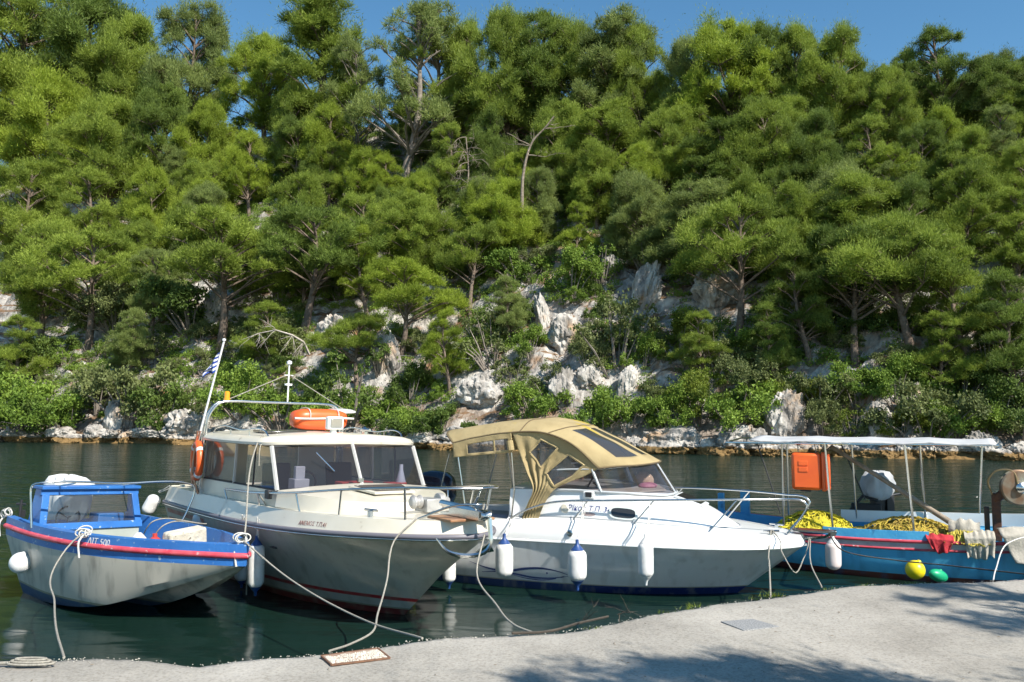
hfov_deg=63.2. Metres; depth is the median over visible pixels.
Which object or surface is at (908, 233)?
pine tree
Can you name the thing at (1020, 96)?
pine tree
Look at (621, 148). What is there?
pine tree
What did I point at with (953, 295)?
pine tree
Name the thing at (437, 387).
shrub
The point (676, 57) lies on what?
pine tree
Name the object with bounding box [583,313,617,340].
shrub
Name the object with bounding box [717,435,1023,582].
fishing boat
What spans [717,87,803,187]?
pine tree
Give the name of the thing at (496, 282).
shrub
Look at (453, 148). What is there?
pine tree
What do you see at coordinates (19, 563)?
buoy
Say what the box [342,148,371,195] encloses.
pine tree
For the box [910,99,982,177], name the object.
pine tree
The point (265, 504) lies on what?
line
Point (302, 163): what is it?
pine tree
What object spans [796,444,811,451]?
rock
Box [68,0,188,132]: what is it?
pine tree
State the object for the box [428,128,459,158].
pine tree
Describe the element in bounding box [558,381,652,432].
shrub
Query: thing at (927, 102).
pine tree
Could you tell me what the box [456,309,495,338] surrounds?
shrub
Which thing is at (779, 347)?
pine tree
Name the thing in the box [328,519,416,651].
mooring rope
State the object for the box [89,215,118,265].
pine tree
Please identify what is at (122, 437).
rock
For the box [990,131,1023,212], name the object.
pine tree
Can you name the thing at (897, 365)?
shrub
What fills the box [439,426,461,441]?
rock
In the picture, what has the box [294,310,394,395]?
pine tree
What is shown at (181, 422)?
rock
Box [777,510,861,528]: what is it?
fishing net
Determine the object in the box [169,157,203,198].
pine tree
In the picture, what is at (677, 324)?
shrub
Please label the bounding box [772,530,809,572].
mooring rope
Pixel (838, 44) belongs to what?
pine tree
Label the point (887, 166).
pine tree
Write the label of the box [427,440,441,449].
rock
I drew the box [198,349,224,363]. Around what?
shrub
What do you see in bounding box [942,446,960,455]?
rock
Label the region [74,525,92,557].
rope knot
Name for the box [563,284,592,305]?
shrub
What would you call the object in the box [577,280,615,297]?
shrub
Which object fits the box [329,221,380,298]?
pine tree
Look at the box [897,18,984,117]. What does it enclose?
pine tree
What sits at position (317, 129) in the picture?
pine tree
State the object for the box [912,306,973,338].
shrub
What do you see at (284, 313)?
shrub
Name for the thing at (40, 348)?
shrub
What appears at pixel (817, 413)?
shrub
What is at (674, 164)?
pine tree
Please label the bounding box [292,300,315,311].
shrub
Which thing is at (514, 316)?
pine tree
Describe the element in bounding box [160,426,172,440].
rock
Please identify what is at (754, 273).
shrub
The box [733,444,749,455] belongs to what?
rock
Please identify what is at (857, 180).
pine tree
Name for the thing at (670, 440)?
rock
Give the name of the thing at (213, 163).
pine tree
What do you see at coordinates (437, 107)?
pine tree
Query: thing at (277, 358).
shrub
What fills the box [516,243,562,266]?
shrub
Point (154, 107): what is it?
pine tree
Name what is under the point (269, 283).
shrub
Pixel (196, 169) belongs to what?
pine tree
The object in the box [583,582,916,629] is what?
weeds
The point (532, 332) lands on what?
shrub
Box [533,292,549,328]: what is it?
rock
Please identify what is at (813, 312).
pine tree
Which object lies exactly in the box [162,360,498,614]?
cabin cruiser
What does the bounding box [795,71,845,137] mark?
pine tree
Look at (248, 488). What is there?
line
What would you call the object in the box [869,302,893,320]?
shrub
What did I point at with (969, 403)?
shrub
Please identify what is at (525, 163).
dead tree
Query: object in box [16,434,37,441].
rock
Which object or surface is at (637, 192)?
pine tree
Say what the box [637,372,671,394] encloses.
shrub
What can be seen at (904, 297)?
shrub
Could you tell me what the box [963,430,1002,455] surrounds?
rock
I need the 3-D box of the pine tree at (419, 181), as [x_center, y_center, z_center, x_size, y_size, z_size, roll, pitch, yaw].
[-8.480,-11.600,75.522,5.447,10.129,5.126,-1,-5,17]
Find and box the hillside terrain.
[0,127,1023,459]
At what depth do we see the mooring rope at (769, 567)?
9.06 m
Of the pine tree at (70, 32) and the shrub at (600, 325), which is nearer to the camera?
the shrub at (600, 325)
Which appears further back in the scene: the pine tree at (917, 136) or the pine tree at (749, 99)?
the pine tree at (749, 99)
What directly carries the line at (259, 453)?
hanging from the cabin cruiser at (329, 528)
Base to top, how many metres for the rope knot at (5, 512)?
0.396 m
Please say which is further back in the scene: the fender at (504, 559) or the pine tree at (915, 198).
the pine tree at (915, 198)
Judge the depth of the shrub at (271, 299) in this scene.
74.36 m
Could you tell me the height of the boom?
1.186 m
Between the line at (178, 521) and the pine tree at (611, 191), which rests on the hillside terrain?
the pine tree at (611, 191)
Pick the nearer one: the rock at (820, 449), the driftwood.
the driftwood
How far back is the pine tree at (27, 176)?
94.62 m
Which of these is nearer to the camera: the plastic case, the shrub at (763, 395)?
the plastic case
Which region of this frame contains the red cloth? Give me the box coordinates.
[925,533,953,553]
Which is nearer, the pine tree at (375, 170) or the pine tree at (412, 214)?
the pine tree at (412, 214)
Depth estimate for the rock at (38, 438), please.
65.55 m
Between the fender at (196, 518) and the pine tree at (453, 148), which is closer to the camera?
the fender at (196, 518)
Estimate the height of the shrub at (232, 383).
5.196 m
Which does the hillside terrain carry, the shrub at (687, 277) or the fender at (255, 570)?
the shrub at (687, 277)
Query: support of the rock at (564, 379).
on the hillside terrain
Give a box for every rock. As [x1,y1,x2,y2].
[2,430,35,441]
[3,425,23,434]
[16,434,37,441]
[32,434,45,441]
[44,425,75,438]
[51,433,83,442]
[56,284,101,312]
[83,424,106,441]
[96,435,109,442]
[102,399,133,431]
[102,428,120,440]
[117,431,129,442]
[125,427,144,438]
[136,429,162,440]
[136,437,153,442]
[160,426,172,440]
[163,408,211,436]
[164,432,186,443]
[173,434,200,444]
[198,428,223,439]
[202,286,220,321]
[314,314,347,350]
[354,427,368,433]
[371,326,400,375]
[385,427,399,436]
[404,430,442,448]
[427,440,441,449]
[434,441,452,450]
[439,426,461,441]
[456,370,509,407]
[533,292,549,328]
[547,312,582,354]
[547,366,579,409]
[576,360,605,389]
[601,253,619,279]
[616,365,639,399]
[625,436,640,446]
[631,259,661,314]
[636,437,649,449]
[640,425,701,454]
[683,441,699,450]
[690,266,737,315]
[697,437,715,454]
[706,445,735,455]
[715,423,755,448]
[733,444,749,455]
[737,427,766,451]
[754,444,777,455]
[763,388,806,436]
[776,444,803,456]
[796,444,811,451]
[810,444,840,456]
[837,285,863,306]
[837,445,856,455]
[847,445,880,457]
[866,399,893,437]
[877,447,898,458]
[893,445,913,456]
[900,382,921,427]
[912,446,930,458]
[922,446,947,458]
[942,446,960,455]
[957,437,971,452]
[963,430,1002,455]
[983,447,1018,460]
[1005,441,1023,460]
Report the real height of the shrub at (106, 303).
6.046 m
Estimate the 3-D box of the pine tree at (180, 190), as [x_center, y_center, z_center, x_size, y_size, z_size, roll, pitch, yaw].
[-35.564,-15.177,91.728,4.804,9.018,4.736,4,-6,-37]
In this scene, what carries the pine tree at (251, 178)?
on the hillside terrain
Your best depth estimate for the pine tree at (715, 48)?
72.49 m
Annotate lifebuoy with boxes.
[190,440,203,480]
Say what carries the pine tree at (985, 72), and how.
on the hillside terrain
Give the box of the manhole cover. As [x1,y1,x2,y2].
[721,619,778,630]
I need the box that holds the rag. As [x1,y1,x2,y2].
[963,529,995,559]
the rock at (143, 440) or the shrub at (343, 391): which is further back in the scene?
the rock at (143, 440)
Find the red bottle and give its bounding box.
[150,533,159,538]
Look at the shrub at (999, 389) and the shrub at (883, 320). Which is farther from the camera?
the shrub at (883, 320)
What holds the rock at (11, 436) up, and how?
on the hillside terrain
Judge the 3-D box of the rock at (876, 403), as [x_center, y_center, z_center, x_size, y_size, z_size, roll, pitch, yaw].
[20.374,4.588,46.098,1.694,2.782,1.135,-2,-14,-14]
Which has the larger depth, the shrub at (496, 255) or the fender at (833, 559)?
the shrub at (496, 255)
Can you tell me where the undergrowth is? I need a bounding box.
[0,127,1023,419]
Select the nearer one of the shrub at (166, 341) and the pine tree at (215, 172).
the shrub at (166, 341)
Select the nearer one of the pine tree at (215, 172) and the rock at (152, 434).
the rock at (152, 434)
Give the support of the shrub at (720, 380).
on the hillside terrain
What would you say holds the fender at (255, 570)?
hanging from the cabin cruiser at (329, 528)
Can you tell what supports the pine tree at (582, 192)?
on the hillside terrain
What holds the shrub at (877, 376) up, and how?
on the hillside terrain
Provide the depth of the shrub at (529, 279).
66.21 m
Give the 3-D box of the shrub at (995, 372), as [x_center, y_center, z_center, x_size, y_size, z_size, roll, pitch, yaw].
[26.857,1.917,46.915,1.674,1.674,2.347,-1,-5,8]
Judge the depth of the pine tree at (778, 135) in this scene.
64.99 m
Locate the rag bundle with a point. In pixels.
(964, 525)
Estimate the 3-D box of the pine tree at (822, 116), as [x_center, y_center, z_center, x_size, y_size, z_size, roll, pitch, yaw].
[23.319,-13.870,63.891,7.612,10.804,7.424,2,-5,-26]
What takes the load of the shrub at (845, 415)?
on the hillside terrain
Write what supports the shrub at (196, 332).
on the hillside terrain
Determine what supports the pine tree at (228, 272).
on the hillside terrain
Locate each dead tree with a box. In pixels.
[443,125,490,191]
[503,116,573,248]
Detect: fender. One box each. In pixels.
[142,485,169,514]
[192,487,202,525]
[234,514,246,587]
[247,517,264,595]
[443,563,455,588]
[495,519,512,577]
[568,502,586,590]
[638,501,653,585]
[825,528,841,569]
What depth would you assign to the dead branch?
63.69 m
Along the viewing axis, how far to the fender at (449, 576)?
11.80 m
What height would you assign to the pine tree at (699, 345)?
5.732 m
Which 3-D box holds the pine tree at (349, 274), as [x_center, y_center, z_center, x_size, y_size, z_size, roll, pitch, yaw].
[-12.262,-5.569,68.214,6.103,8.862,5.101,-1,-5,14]
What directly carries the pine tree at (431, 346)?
on the hillside terrain
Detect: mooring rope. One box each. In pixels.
[49,534,82,658]
[243,540,422,639]
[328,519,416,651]
[476,534,530,630]
[768,530,771,596]
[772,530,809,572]
[809,538,821,587]
[828,533,1023,574]
[993,537,1023,580]
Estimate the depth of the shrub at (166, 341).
71.93 m
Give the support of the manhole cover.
on the quay pavement
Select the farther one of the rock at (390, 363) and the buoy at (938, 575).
the rock at (390, 363)
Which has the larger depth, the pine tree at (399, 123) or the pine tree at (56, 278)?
the pine tree at (399, 123)
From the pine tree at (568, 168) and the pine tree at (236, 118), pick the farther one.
the pine tree at (236, 118)
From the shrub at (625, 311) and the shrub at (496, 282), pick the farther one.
the shrub at (496, 282)
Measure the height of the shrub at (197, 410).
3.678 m
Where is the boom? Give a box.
[830,446,951,523]
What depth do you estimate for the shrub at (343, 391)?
57.77 m
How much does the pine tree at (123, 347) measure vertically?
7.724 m
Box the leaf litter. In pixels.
[31,587,1017,680]
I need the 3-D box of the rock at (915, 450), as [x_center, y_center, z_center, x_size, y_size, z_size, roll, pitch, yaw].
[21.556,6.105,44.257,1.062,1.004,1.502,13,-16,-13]
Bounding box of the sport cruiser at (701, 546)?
[418,416,836,593]
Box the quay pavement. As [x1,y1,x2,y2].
[0,580,1023,681]
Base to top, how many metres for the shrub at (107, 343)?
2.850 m
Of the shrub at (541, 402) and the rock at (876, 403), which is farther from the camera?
the shrub at (541, 402)
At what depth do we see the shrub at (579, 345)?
55.35 m
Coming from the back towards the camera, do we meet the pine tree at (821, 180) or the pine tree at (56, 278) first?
the pine tree at (56, 278)
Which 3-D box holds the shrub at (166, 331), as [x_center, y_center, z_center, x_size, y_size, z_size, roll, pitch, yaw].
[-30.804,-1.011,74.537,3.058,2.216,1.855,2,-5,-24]
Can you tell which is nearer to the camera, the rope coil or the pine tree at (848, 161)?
the rope coil
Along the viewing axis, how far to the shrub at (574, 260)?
63.02 m
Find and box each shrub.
[0,332,62,386]
[0,366,59,440]
[0,379,104,433]
[8,382,86,440]
[34,329,80,352]
[35,374,62,383]
[51,341,82,365]
[60,278,135,336]
[62,360,125,415]
[64,346,185,425]
[74,338,107,361]
[97,334,114,357]
[118,366,201,430]
[129,320,181,365]
[131,265,219,337]
[133,371,149,381]
[141,334,165,358]
[151,319,177,336]
[153,354,181,370]
[157,366,193,376]
[168,335,189,350]
[168,357,192,374]
[169,312,197,328]
[183,316,218,342]
[184,360,197,374]
[187,379,205,393]
[187,384,214,414]
[191,352,211,377]
[192,354,281,421]
[193,347,208,361]
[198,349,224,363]
[202,320,218,331]
[214,339,233,357]
[217,314,248,336]
[224,346,245,361]
[230,309,310,361]
[230,374,318,429]
[241,312,290,330]
[261,273,287,296]
[262,296,279,313]
[262,361,277,374]
[266,353,307,367]
[268,285,294,305]
[269,366,285,374]
[270,375,286,381]
[271,381,287,394]
[285,382,362,431]
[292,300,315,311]
[292,341,314,357]
[297,377,332,401]
[309,344,380,431]
[319,281,336,298]
[321,354,347,371]
[327,283,346,300]
[353,393,411,433]
[361,326,398,377]
[371,397,477,436]
[379,353,435,406]
[379,398,432,436]
[396,394,410,405]
[399,328,459,353]
[425,288,439,312]
[429,390,450,403]
[431,382,444,393]
[444,267,469,282]
[452,304,513,370]
[455,349,478,361]
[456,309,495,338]
[463,359,479,372]
[473,282,487,299]
[474,241,554,285]
[489,344,530,385]
[490,269,526,292]
[497,293,528,306]
[497,302,535,327]
[499,370,574,419]
[501,245,532,272]
[503,360,529,371]
[511,320,548,363]
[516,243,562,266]
[518,263,549,284]
[527,357,570,396]
[537,240,606,297]
[553,198,581,218]
[556,293,576,308]
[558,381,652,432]
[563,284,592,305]
[566,326,614,370]
[570,288,668,378]
[576,321,622,346]
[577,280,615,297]
[580,239,628,286]
[580,291,621,321]
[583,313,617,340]
[595,387,656,434]
[618,221,661,269]
[619,329,669,370]
[624,324,643,342]
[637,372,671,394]
[642,374,698,428]
[643,384,665,400]
[646,304,717,356]
[651,352,668,363]
[656,324,677,344]
[658,364,735,428]
[668,358,697,377]
[674,365,727,388]
[680,268,709,285]
[682,319,737,373]
[694,370,782,432]
[709,337,784,393]
[726,313,780,353]
[744,267,776,279]
[764,367,834,404]
[772,360,858,416]
[784,346,804,358]
[797,302,882,333]
[803,393,845,435]
[806,355,955,409]
[814,325,846,348]
[823,327,866,352]
[826,289,876,320]
[831,404,868,436]
[843,314,864,334]
[849,372,1023,438]
[859,345,927,410]
[861,300,931,333]
[868,341,920,367]
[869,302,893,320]
[874,397,929,437]
[902,293,930,316]
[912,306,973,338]
[914,385,1008,438]
[924,332,967,345]
[933,352,999,398]
[951,331,1000,375]
[961,255,983,269]
[966,366,1023,434]
[978,242,1002,257]
[980,365,1000,385]
[982,395,1023,442]
[987,282,1023,295]
[998,301,1023,331]
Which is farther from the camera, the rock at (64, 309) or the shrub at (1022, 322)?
the rock at (64, 309)
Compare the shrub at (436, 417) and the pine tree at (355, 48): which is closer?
the shrub at (436, 417)
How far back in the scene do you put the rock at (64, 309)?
82.50 m
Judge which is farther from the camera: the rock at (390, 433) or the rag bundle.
the rock at (390, 433)
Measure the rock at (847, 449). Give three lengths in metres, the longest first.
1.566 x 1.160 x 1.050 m
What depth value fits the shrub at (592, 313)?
60.05 m
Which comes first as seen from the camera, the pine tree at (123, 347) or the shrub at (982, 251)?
the shrub at (982, 251)
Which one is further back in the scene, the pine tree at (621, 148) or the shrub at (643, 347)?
the pine tree at (621, 148)
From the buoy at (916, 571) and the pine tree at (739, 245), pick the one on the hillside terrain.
the pine tree at (739, 245)
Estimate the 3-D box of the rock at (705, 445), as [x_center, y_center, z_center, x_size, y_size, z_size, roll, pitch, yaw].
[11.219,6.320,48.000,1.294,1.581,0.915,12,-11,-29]
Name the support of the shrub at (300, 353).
on the hillside terrain
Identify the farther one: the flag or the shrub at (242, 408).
the shrub at (242, 408)
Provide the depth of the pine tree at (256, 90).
105.69 m
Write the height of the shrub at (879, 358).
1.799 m
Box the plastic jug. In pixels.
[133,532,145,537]
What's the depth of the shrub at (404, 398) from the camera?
59.26 m
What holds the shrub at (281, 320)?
on the hillside terrain
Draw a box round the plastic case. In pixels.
[791,444,831,491]
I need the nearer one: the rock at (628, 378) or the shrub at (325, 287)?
the rock at (628, 378)
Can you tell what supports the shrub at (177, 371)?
on the hillside terrain
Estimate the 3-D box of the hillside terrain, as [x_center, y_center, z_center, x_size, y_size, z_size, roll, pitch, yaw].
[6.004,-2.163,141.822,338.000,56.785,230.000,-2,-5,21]
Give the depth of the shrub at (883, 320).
50.60 m
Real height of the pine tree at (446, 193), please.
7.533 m
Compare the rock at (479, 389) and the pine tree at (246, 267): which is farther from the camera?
the pine tree at (246, 267)
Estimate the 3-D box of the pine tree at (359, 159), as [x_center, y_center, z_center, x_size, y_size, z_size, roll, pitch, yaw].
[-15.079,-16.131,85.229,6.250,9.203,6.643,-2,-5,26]
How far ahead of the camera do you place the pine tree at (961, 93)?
65.96 m
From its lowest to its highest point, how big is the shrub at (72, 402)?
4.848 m
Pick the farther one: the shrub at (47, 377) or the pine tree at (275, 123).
the pine tree at (275, 123)
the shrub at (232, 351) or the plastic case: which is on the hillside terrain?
the shrub at (232, 351)
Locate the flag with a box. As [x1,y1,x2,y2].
[199,338,225,438]
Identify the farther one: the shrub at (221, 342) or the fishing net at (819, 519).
the shrub at (221, 342)
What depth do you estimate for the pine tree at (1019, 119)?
61.14 m
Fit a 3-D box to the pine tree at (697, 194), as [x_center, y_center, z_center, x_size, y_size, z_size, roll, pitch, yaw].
[13.674,-7.731,61.620,10.135,8.940,9.992,4,-6,-39]
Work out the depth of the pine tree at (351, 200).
73.67 m
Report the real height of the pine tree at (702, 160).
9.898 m
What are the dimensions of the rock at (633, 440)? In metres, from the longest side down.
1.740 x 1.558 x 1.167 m
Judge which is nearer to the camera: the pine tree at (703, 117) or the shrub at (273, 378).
the shrub at (273, 378)
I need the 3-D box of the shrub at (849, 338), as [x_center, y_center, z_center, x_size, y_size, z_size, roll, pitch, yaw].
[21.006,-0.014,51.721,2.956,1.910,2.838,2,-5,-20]
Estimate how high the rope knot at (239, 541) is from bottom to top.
0.391 m
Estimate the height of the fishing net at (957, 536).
0.265 m
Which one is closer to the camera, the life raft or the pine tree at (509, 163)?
the life raft
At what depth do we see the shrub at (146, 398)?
63.07 m
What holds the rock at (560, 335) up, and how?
on the hillside terrain
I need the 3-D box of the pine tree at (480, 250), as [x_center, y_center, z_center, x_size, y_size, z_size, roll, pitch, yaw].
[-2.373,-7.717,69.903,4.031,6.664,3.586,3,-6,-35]
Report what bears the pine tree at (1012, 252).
on the hillside terrain
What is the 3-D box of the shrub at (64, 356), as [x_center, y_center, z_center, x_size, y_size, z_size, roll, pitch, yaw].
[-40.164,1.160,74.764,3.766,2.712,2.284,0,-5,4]
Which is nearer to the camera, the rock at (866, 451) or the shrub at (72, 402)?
the rock at (866, 451)
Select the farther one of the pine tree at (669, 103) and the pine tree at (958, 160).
the pine tree at (669, 103)
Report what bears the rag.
hanging from the fishing boat
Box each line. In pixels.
[143,518,197,534]
[156,521,206,532]
[243,435,262,536]
[246,493,265,594]
[258,433,264,465]
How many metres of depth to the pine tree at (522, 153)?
74.12 m
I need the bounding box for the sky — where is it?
[0,0,1023,165]
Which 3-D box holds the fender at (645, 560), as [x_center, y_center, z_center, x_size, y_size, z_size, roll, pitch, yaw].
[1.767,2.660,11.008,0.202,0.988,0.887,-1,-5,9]
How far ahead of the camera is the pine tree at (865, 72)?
73.33 m
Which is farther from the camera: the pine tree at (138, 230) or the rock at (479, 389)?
the pine tree at (138, 230)
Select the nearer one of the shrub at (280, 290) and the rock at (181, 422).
the rock at (181, 422)
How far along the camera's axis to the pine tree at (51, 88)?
107.09 m
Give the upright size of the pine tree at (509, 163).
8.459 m
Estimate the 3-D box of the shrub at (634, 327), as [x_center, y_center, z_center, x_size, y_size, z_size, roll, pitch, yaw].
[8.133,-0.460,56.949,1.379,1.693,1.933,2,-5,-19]
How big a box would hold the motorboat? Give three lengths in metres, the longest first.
5.483 x 2.216 x 1.897 m
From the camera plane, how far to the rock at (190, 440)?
61.21 m
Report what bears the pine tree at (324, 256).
on the hillside terrain
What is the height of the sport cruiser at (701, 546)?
2.917 m
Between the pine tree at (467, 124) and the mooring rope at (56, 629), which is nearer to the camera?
the mooring rope at (56, 629)
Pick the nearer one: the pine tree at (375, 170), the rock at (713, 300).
the rock at (713, 300)
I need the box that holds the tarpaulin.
[997,526,1023,564]
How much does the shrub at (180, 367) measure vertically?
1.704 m
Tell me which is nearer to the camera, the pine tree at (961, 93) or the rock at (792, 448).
the rock at (792, 448)
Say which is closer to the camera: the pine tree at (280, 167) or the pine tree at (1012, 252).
the pine tree at (1012, 252)
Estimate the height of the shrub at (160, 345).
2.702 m
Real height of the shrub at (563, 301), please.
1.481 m
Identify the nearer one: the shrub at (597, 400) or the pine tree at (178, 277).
the shrub at (597, 400)
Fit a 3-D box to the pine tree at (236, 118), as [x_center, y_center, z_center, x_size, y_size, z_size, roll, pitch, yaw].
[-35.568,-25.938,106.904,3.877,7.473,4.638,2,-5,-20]
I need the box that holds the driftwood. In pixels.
[512,597,641,634]
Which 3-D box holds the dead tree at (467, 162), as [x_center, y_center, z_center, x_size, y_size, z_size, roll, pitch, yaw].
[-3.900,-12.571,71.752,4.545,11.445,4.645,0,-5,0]
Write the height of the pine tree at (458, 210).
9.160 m
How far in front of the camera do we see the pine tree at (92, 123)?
97.44 m
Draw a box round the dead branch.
[239,317,309,358]
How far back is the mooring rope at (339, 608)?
8.48 m
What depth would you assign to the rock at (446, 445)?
52.77 m
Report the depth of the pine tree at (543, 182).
69.48 m
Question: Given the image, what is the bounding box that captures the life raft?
[289,407,353,429]
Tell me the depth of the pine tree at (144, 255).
73.94 m
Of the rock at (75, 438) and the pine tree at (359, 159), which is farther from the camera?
the pine tree at (359, 159)
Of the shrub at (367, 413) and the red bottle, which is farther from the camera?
the shrub at (367, 413)
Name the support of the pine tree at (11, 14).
on the hillside terrain
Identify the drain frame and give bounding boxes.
[320,647,390,665]
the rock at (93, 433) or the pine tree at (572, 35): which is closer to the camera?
the rock at (93, 433)
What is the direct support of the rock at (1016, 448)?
on the hillside terrain
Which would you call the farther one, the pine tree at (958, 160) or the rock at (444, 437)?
the pine tree at (958, 160)
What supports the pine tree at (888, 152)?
on the hillside terrain
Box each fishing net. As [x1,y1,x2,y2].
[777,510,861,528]
[853,515,947,534]
[944,530,990,546]
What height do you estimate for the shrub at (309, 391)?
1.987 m
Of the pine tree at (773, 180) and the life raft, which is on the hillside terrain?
the pine tree at (773, 180)
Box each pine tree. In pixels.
[0,0,92,170]
[0,0,159,144]
[0,50,107,206]
[0,142,79,270]
[0,213,85,337]
[0,313,59,378]
[4,221,151,353]
[29,162,128,282]
[30,84,162,204]
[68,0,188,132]
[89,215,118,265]
[100,208,166,279]
[103,302,158,374]
[106,156,186,251]
[108,61,206,190]
[122,247,189,338]
[128,259,154,287]
[129,0,241,136]
[141,186,308,353]
[151,242,190,284]
[155,139,189,212]
[161,158,208,211]
[167,179,228,261]
[168,92,240,164]
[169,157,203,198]
[176,167,238,217]
[177,168,192,195]
[196,156,235,205]
[201,164,227,205]
[211,23,304,148]
[212,154,234,200]
[217,121,279,220]
[225,228,277,302]
[228,115,246,143]
[228,298,297,376]
[251,193,393,334]
[256,0,377,134]
[257,165,333,280]
[259,70,332,172]
[267,107,315,206]
[272,135,300,190]
[274,230,331,301]
[293,86,362,206]
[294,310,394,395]
[298,142,327,193]
[308,140,347,209]
[310,27,401,149]
[327,222,388,313]
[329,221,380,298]
[330,181,392,240]
[334,143,384,218]
[340,0,493,186]
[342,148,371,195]
[359,245,475,356]
[360,149,410,195]
[361,182,464,275]
[370,182,396,239]
[384,1,477,150]
[384,111,413,148]
[384,226,427,282]
[398,112,437,166]
[398,166,442,244]
[415,305,471,394]
[420,153,460,211]
[425,116,455,157]
[427,120,475,208]
[428,5,497,135]
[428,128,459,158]
[430,209,512,316]
[442,168,511,234]
[443,0,569,167]
[444,134,460,165]
[451,174,496,273]
[454,110,479,165]
[463,168,550,268]
[465,100,520,180]
[469,216,491,277]
[486,0,595,139]
[486,274,537,346]
[493,146,535,205]
[507,145,559,201]
[515,162,564,250]
[516,85,610,202]
[521,135,545,179]
[535,0,610,131]
[537,124,595,199]
[551,200,601,255]
[558,0,677,124]
[562,130,622,232]
[564,88,667,198]
[596,152,620,197]
[596,158,678,272]
[598,12,676,129]
[601,131,629,155]
[607,135,672,227]
[626,102,704,210]
[635,171,732,282]
[647,98,705,193]
[648,91,695,130]
[652,23,717,114]
[662,186,815,349]
[664,2,804,140]
[665,309,735,372]
[668,109,771,206]
[676,101,714,174]
[704,111,761,185]
[705,158,789,283]
[708,7,807,119]
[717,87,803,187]
[738,98,803,181]
[741,89,770,110]
[741,300,801,377]
[749,239,839,366]
[753,175,822,278]
[759,163,800,221]
[761,10,848,114]
[769,84,829,138]
[782,96,869,191]
[786,89,840,140]
[792,130,836,186]
[795,3,876,147]
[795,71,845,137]
[796,208,949,367]
[798,160,887,246]
[801,164,904,265]
[813,190,976,371]
[823,149,873,219]
[836,107,908,185]
[845,66,872,108]
[846,52,927,144]
[866,142,943,213]
[873,158,911,208]
[874,159,936,292]
[890,43,927,118]
[892,108,949,205]
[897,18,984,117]
[899,227,1010,377]
[909,309,987,398]
[910,82,933,110]
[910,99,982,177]
[916,144,1023,266]
[925,140,975,224]
[932,119,1020,211]
[947,43,1023,130]
[951,44,1023,129]
[967,258,1023,411]
[969,88,1023,152]
[976,183,1023,299]
[983,98,1022,172]
[984,107,1023,168]
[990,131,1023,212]
[1012,80,1023,107]
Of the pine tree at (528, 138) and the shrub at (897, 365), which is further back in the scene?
the pine tree at (528, 138)
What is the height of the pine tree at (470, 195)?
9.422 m
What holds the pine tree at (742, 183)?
on the hillside terrain
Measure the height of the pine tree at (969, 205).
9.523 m
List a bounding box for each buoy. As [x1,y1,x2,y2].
[8,552,29,573]
[905,560,925,579]
[928,569,947,581]
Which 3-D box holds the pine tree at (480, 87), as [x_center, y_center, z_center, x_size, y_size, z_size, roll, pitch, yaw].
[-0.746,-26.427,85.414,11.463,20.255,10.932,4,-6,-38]
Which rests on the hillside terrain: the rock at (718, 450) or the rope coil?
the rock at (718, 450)
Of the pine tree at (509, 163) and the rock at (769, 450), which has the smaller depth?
the rock at (769, 450)
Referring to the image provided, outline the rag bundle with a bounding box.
[948,518,979,534]
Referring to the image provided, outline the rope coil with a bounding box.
[0,657,55,665]
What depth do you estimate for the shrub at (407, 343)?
61.83 m
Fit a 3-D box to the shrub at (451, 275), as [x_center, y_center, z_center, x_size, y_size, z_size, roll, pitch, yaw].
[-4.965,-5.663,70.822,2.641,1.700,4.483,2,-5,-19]
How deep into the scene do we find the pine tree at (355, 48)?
93.37 m
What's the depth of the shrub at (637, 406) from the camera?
50.85 m
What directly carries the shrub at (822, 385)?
on the hillside terrain
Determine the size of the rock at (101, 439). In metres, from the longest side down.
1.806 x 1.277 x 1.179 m
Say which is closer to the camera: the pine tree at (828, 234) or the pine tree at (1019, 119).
the pine tree at (828, 234)
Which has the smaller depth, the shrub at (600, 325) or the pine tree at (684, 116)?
the shrub at (600, 325)
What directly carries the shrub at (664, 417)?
on the hillside terrain
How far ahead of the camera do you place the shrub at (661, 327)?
56.27 m
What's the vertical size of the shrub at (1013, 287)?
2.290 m
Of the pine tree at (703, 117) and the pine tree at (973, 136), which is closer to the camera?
the pine tree at (973, 136)
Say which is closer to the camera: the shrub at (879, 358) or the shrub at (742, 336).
the shrub at (879, 358)
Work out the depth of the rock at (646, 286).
60.23 m
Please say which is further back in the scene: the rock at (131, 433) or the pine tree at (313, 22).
the pine tree at (313, 22)
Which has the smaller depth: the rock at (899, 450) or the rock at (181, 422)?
the rock at (899, 450)
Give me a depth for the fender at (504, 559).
11.45 m
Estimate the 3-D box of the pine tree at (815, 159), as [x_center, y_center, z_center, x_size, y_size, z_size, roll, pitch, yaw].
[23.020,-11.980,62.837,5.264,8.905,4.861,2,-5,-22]
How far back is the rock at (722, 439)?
47.18 m
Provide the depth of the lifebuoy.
13.31 m
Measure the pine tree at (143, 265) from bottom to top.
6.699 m
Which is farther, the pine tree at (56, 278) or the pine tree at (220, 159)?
the pine tree at (220, 159)
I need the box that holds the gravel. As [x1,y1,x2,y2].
[56,579,1023,669]
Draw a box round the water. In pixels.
[0,441,1023,666]
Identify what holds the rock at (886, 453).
on the hillside terrain
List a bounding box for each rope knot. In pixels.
[0,507,12,535]
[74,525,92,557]
[232,532,250,566]
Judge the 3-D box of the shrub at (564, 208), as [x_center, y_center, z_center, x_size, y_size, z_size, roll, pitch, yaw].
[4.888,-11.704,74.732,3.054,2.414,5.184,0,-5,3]
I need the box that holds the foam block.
[162,525,206,541]
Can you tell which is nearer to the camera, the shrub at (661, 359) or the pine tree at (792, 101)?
the shrub at (661, 359)
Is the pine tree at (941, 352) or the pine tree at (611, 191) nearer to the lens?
the pine tree at (941, 352)

